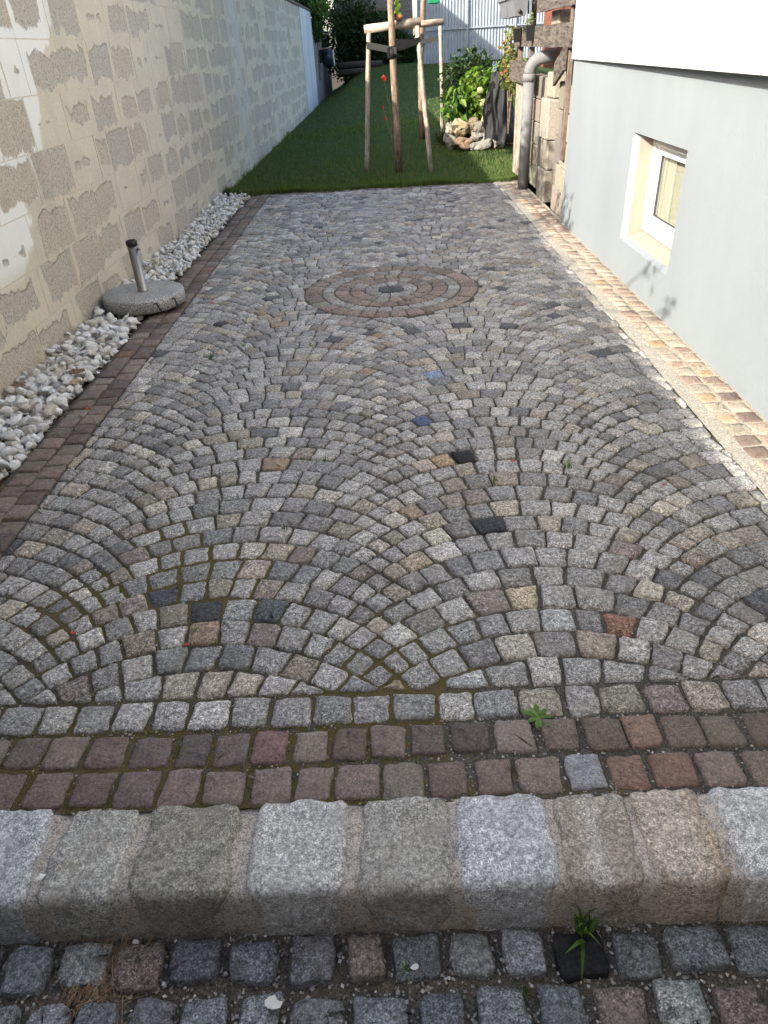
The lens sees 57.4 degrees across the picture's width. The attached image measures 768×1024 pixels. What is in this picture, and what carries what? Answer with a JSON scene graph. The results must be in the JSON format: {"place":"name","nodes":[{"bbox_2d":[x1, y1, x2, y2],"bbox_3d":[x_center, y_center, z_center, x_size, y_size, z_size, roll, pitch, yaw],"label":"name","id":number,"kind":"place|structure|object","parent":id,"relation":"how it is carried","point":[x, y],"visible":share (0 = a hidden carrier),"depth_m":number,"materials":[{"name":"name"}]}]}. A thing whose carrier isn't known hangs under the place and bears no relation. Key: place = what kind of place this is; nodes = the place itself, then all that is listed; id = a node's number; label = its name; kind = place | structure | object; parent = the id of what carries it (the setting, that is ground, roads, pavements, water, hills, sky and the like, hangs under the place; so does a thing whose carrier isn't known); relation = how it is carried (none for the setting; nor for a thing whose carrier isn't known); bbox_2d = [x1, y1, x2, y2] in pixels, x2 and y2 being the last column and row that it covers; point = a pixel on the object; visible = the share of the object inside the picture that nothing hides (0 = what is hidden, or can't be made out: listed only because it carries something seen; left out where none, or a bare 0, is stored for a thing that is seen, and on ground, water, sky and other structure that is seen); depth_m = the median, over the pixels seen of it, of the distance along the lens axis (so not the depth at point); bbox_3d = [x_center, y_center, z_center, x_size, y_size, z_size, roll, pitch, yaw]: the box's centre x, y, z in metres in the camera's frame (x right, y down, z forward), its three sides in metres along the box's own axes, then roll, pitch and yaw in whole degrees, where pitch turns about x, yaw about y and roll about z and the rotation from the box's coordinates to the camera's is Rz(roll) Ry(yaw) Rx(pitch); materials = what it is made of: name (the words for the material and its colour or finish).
{"place":"outdoors","nodes":[
{"label":"outdoors","id":0,"kind":"place"},
{"bbox_2d":[70,53,550,814],"bbox_3d":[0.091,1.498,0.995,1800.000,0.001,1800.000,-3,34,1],"label":"ground","id":1,"kind":"structure","parent":0,"point":[338,83],"depth_m":41.49,"materials":[{"name":"soil"}]},
{"bbox_2d":[0,192,250,485],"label":"gravel strip","id":2,"kind":"object","parent":1,"relation":"on","point":[35,409],"visible":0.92,"depth_m":3.95,"materials":[{"name":"gravel"}]},
{"bbox_2d":[10,383,25,386],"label":"fallen leaf","id":3,"kind":"object","parent":2,"relation":"on","point":[20,385],"visible":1,"depth_m":3.52,"materials":[{"name":"brown plant"}]},
{"bbox_2d":[68,368,85,373],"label":"fallen leaf","id":4,"kind":"object","parent":2,"relation":"on","point":[74,371],"visible":1,"depth_m":3.67,"materials":[{"name":"brown plant"}]},
{"bbox_2d":[102,239,185,316],"bbox_3d":[-1.628,-1.577,4.663,0.536,0.439,0.536,-3,34,1],"label":"parasol base","id":5,"kind":"object","parent":2,"relation":"on","point":[141,295],"visible":1,"depth_m":4.61,"materials":[{"name":"concrete"}]},
{"bbox_2d":[0,195,268,556],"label":"border","id":6,"kind":"object","parent":1,"relation":"on","point":[38,472],"visible":0.9,"depth_m":3.46,"materials":[{"name":"brown stone"}]},
{"bbox_2d":[536,71,565,202],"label":"block pillar","id":7,"kind":"structure","parent":1,"relation":"on","point":[549,107],"depth_m":7.06,"materials":[{"name":"concrete"}]},
{"bbox_2d":[498,182,767,498],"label":"border","id":8,"kind":"object","parent":1,"relation":"on","point":[735,422],"visible":0.94,"depth_m":3.64,"materials":[{"name":"beige stone"}]},
{"bbox_2d":[561,0,767,495],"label":"house","id":9,"kind":"structure","parent":1,"relation":"on","point":[664,215],"depth_m":3.67,"materials":[{"name":"paint"}]},
{"bbox_2d":[628,135,687,266],"bbox_3d":[1.696,-1.871,4.187,0.153,0.605,0.830,-3,34,1],"label":"window","id":10,"kind":"structure","parent":9,"relation":"in","point":[661,165],"depth_m":4.41,"materials":[{"name":"beige paint"}]},
{"bbox_2d":[311,0,416,49],"label":"sky","id":11,"kind":"structure","parent":0,"point":[414,2],"materials":[{"name":"white"}]},
{"bbox_2d":[0,183,767,812],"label":"driveway","id":12,"kind":"structure","parent":0,"point":[400,569],"depth_m":2.49,"materials":[{"name":"stone"}]},
{"bbox_2d":[249,180,517,196],"bbox_3d":[-0.135,-3.830,8.349,3.570,0.047,0.170,-3,34,1],"label":"border","id":13,"kind":"object","parent":12,"relation":"on","point":[294,193],"visible":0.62,"depth_m":8.30,"materials":[{"name":"stone"}]},
{"bbox_2d":[0,710,767,814],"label":"front border","id":14,"kind":"object","parent":12,"relation":"on","point":[619,755],"visible":1,"depth_m":1.65,"materials":[{"name":"brown stone"}]},
{"bbox_2d":[304,266,478,318],"bbox_3d":[0.049,-1.530,4.866,1.240,0.047,1.240,-3,34,1],"label":"medallion","id":15,"kind":"object","parent":12,"relation":"on","point":[395,291],"visible":0.96,"depth_m":4.79,"materials":[{"name":"stone"}]},
{"bbox_2d":[521,704,553,728],"bbox_3d":[0.383,0.507,1.733,0.065,0.011,0.075,-18,36,-21],"label":"rosette weed","id":16,"kind":"object","parent":12,"relation":"on","point":[537,715],"visible":1,"depth_m":1.74,"materials":[{"name":"green plant"}]},
{"bbox_2d":[562,453,572,468],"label":"grass tuft","id":17,"kind":"object","parent":12,"relation":"in","point":[568,464],"visible":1,"depth_m":2.72,"materials":[{"name":"green plant"}]},
{"bbox_2d":[0,919,767,1023],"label":"street","id":18,"kind":"structure","parent":0,"point":[699,972],"depth_m":1.40,"materials":[{"name":"stone"}]},
{"bbox_2d":[33,933,153,1023],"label":"dry needles","id":19,"kind":"object","parent":18,"relation":"on","point":[95,989],"visible":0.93,"depth_m":1.41,"materials":[{"name":"plant"}]},
{"bbox_2d":[264,995,282,1008],"bbox_3d":[-0.214,0.949,1.356,0.034,0.006,0.025,17,39,28],"label":"petal","id":20,"kind":"object","parent":18,"relation":"on","point":[272,1002],"visible":1,"depth_m":1.35,"materials":[{"name":"white plant"}]},
{"bbox_2d":[0,786,767,944],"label":"kerb","id":21,"kind":"structure","parent":18,"relation":"on","point":[415,865],"depth_m":1.46,"materials":[{"name":"stone"}]},
{"bbox_2d":[35,873,45,880],"bbox_3d":[-0.712,0.755,1.452,0.020,0.005,0.014,-3,34,1],"label":"petal","id":22,"kind":"object","parent":21,"relation":"on","point":[40,876],"visible":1,"depth_m":1.45,"materials":[{"name":"white plant"}]},
{"bbox_2d":[399,959,410,981],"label":"grass tuft","id":23,"kind":"object","parent":18,"relation":"on","point":[408,969],"visible":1,"depth_m":1.41,"materials":[{"name":"green plant"}]},
{"bbox_2d":[410,963,418,969],"bbox_3d":[0.061,0.908,1.399,0.017,0.004,0.012,-20,37,-23],"label":"petal","id":24,"kind":"object","parent":18,"relation":"on","point":[415,966],"visible":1,"depth_m":1.40,"materials":[{"name":"white plant"}]},
{"bbox_2d":[508,980,536,1001],"bbox_3d":[0.268,0.929,1.359,0.068,0.036,0.043,-3,34,1],"label":"grass tuft","id":25,"kind":"object","parent":18,"relation":"on","point":[525,991],"visible":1,"depth_m":1.36,"materials":[{"name":"green plant"}]},
{"bbox_2d":[566,906,599,974],"bbox_3d":[0.399,0.851,1.421,0.084,0.083,0.189,9,36,18],"label":"grass weed","id":26,"kind":"object","parent":18,"relation":"on","point":[582,929],"depth_m":1.43,"materials":[{"name":"green plant"}]},
{"bbox_2d":[237,58,553,189],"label":"lawn","id":27,"kind":"structure","parent":0,"point":[540,69],"depth_m":13.00,"materials":[{"name":"green plant"}]},
{"bbox_2d":[0,0,310,408],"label":"block wall","id":28,"kind":"structure","parent":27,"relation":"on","point":[148,125],"depth_m":5.06,"materials":[{"name":"concrete"}]},
{"bbox_2d":[298,6,318,113],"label":"whitewashed wall","id":29,"kind":"structure","parent":27,"relation":"on","point":[308,54],"depth_m":19.01,"materials":[{"name":"white paint"}]},
{"bbox_2d":[312,29,332,103],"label":"rendered wall","id":30,"kind":"structure","parent":27,"relation":"on","point":[324,88],"depth_m":23.52,"materials":[{"name":"grey paint"}]},
{"bbox_2d":[294,0,330,80],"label":"ivy","id":31,"kind":"object","parent":30,"relation":"attached to","point":[319,9],"visible":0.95,"depth_m":20.59,"materials":[{"name":"green plant"}]},
{"bbox_2d":[319,31,334,66],"bbox_3d":[-1.862,-14.840,22.479,0.499,0.996,0.528,-3,34,1],"label":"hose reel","id":32,"kind":"object","parent":30,"relation":"attached to","point":[326,58],"visible":0.92,"depth_m":22.51,"materials":[{"name":"blue plastic"}]},
{"bbox_2d":[338,60,382,76],"bbox_3d":[-0.698,-14.982,23.674,1.705,0.425,0.415,-3,34,1],"label":"log stack","id":33,"kind":"object","parent":27,"relation":"on","point":[358,67],"visible":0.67,"depth_m":23.56,"materials":[{"name":"brown wood"}]},
{"bbox_2d":[321,0,417,83],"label":"hedge","id":34,"kind":"object","parent":27,"relation":"on","point":[353,41],"visible":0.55,"depth_m":23.93,"materials":[{"name":"green plant"}]},
{"bbox_2d":[333,0,412,76],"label":"tree","id":35,"kind":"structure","parent":27,"relation":"on","point":[405,10],"depth_m":25.17,"materials":[{"name":"green plant"}]},
{"bbox_2d":[381,75,393,169],"bbox_3d":[0.044,-5.096,9.220,0.133,1.105,0.037,-3,34,1],"label":"red flower","id":36,"kind":"object","parent":27,"relation":"on","point":[384,80],"visible":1,"depth_m":9.19,"materials":[{"name":"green plant"}]},
{"bbox_2d":[387,0,402,172],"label":"young tree","id":37,"kind":"object","parent":27,"relation":"on","point":[392,56],"visible":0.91,"depth_m":8.72,"materials":[{"name":"brown plant"}]},
{"bbox_2d":[394,0,402,19],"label":"leaves","id":38,"kind":"object","parent":37,"relation":"hanging from","point":[399,16],"visible":0.99,"depth_m":8.35,"materials":[{"name":"plant"}]},
{"bbox_2d":[364,17,432,172],"bbox_3d":[0.154,-5.202,8.861,0.926,1.695,0.256,0,34,5],"label":"stake frame","id":39,"kind":"object","parent":27,"relation":"on","point":[415,22],"visible":0.94,"depth_m":8.64,"materials":[{"name":"brown wood"}]},
{"bbox_2d":[396,18,443,134],"bbox_3d":[0.555,-7.206,11.791,0.907,1.749,0.435,-3,34,1],"label":"stake frame","id":40,"kind":"object","parent":27,"relation":"on","point":[439,22],"visible":0.37,"depth_m":11.41,"materials":[{"name":"brown wood"}]},
{"bbox_2d":[418,0,425,139],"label":"young tree","id":41,"kind":"object","parent":27,"relation":"on","point":[422,35],"visible":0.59,"depth_m":11.93,"materials":[{"name":"brown plant"}]},
{"bbox_2d":[428,0,438,3],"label":"nest box","id":42,"kind":"object","parent":41,"relation":"attached to","point":[433,1],"visible":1,"depth_m":11.23,"materials":[{"name":"green plastic"}]},
{"bbox_2d":[433,129,445,145],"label":"shrub","id":43,"kind":"object","parent":27,"relation":"on","point":[440,139],"visible":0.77,"depth_m":11.42,"materials":[{"name":"green plant"}]},
{"bbox_2d":[443,116,513,150],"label":"rock wall","id":44,"kind":"structure","parent":27,"relation":"on","point":[461,134],"depth_m":10.66,"materials":[{"name":"stone"}]},
{"bbox_2d":[434,84,480,125],"bbox_3d":[1.162,-6.213,10.813,0.702,0.685,0.609,21,41,32],"label":"leafy plant","id":45,"kind":"object","parent":44,"relation":"on","point":[455,110],"visible":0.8,"depth_m":10.70,"materials":[{"name":"green plant"}]},
{"bbox_2d":[437,45,501,119],"bbox_3d":[1.385,-6.894,11.414,1.060,1.179,1.025,-3,34,1],"label":"dark shrub","id":46,"kind":"object","parent":44,"relation":"on","point":[470,62],"visible":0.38,"depth_m":11.13,"materials":[{"name":"green plant"}]},
{"bbox_2d":[455,65,500,120],"bbox_3d":[1.478,-6.301,10.678,0.849,0.860,0.675,-3,34,1],"label":"hydrangea bush","id":47,"kind":"object","parent":44,"relation":"on","point":[480,88],"visible":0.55,"depth_m":10.52,"materials":[{"name":"green plant"}]},
{"bbox_2d":[417,0,543,63],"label":"metal fence","id":48,"kind":"object","parent":27,"relation":"on","point":[471,23],"visible":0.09,"depth_m":23.02,"materials":[{"name":"white metal"}]},
{"bbox_2d":[483,70,514,140],"bbox_3d":[1.607,-5.629,9.694,0.463,0.890,0.218,-3,34,1],"label":"shade net","id":49,"kind":"object","parent":27,"relation":"on","point":[495,114],"visible":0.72,"depth_m":9.74,"materials":[{"name":"fabric"}]},
{"bbox_2d":[497,25,526,133],"bbox_3d":[1.701,-5.768,9.390,0.381,1.249,0.512,-3,34,1],"label":"climbing plant","id":50,"kind":"object","parent":27,"relation":"on","point":[509,51],"visible":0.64,"depth_m":9.27,"materials":[{"name":"green plant"}]},
{"bbox_2d":[509,0,575,174],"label":"board fence","id":51,"kind":"object","parent":27,"relation":"on","point":[555,30],"visible":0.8,"depth_m":6.49,"materials":[{"name":"brown wood"}]},
{"bbox_2d":[498,0,515,18],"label":"planter box","id":52,"kind":"object","parent":51,"relation":"hanging from","point":[503,9],"visible":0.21,"depth_m":7.63,"materials":[{"name":"white plastic"}]},
{"bbox_2d":[505,0,529,16],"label":"planter box","id":53,"kind":"object","parent":51,"relation":"hanging from","point":[517,8],"visible":1,"depth_m":7.05,"materials":[{"name":"grey plastic"}]},
{"bbox_2d":[513,28,521,42],"bbox_3d":[1.466,-5.258,7.741,0.080,0.125,0.100,-3,34,1],"label":"hanging pot","id":54,"kind":"object","parent":51,"relation":"hanging from","point":[516,35],"visible":1,"depth_m":7.71,"materials":[{"name":"black plastic"}]},
{"bbox_2d":[525,11,534,40],"bbox_3d":[1.466,-4.879,7.041,0.105,0.248,0.149,-3,34,1],"label":"hanging pot","id":55,"kind":"object","parent":51,"relation":"hanging from","point":[530,29],"visible":1,"depth_m":7.03,"materials":[{"name":"black plastic"}]},
{"bbox_2d":[517,48,557,189],"bbox_3d":[1.621,-4.108,7.445,0.342,1.345,0.132,8,35,16],"label":"drainpipe","id":56,"kind":"object","parent":51,"relation":"attached to","point":[536,61],"visible":0.94,"depth_m":7.35,"materials":[{"name":"grey plastic"}]},
{"bbox_2d":[528,74,572,218],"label":"garden wall","id":57,"kind":"structure","parent":27,"relation":"on","point":[558,167],"depth_m":6.91,"materials":[{"name":"stone"}]}
]}

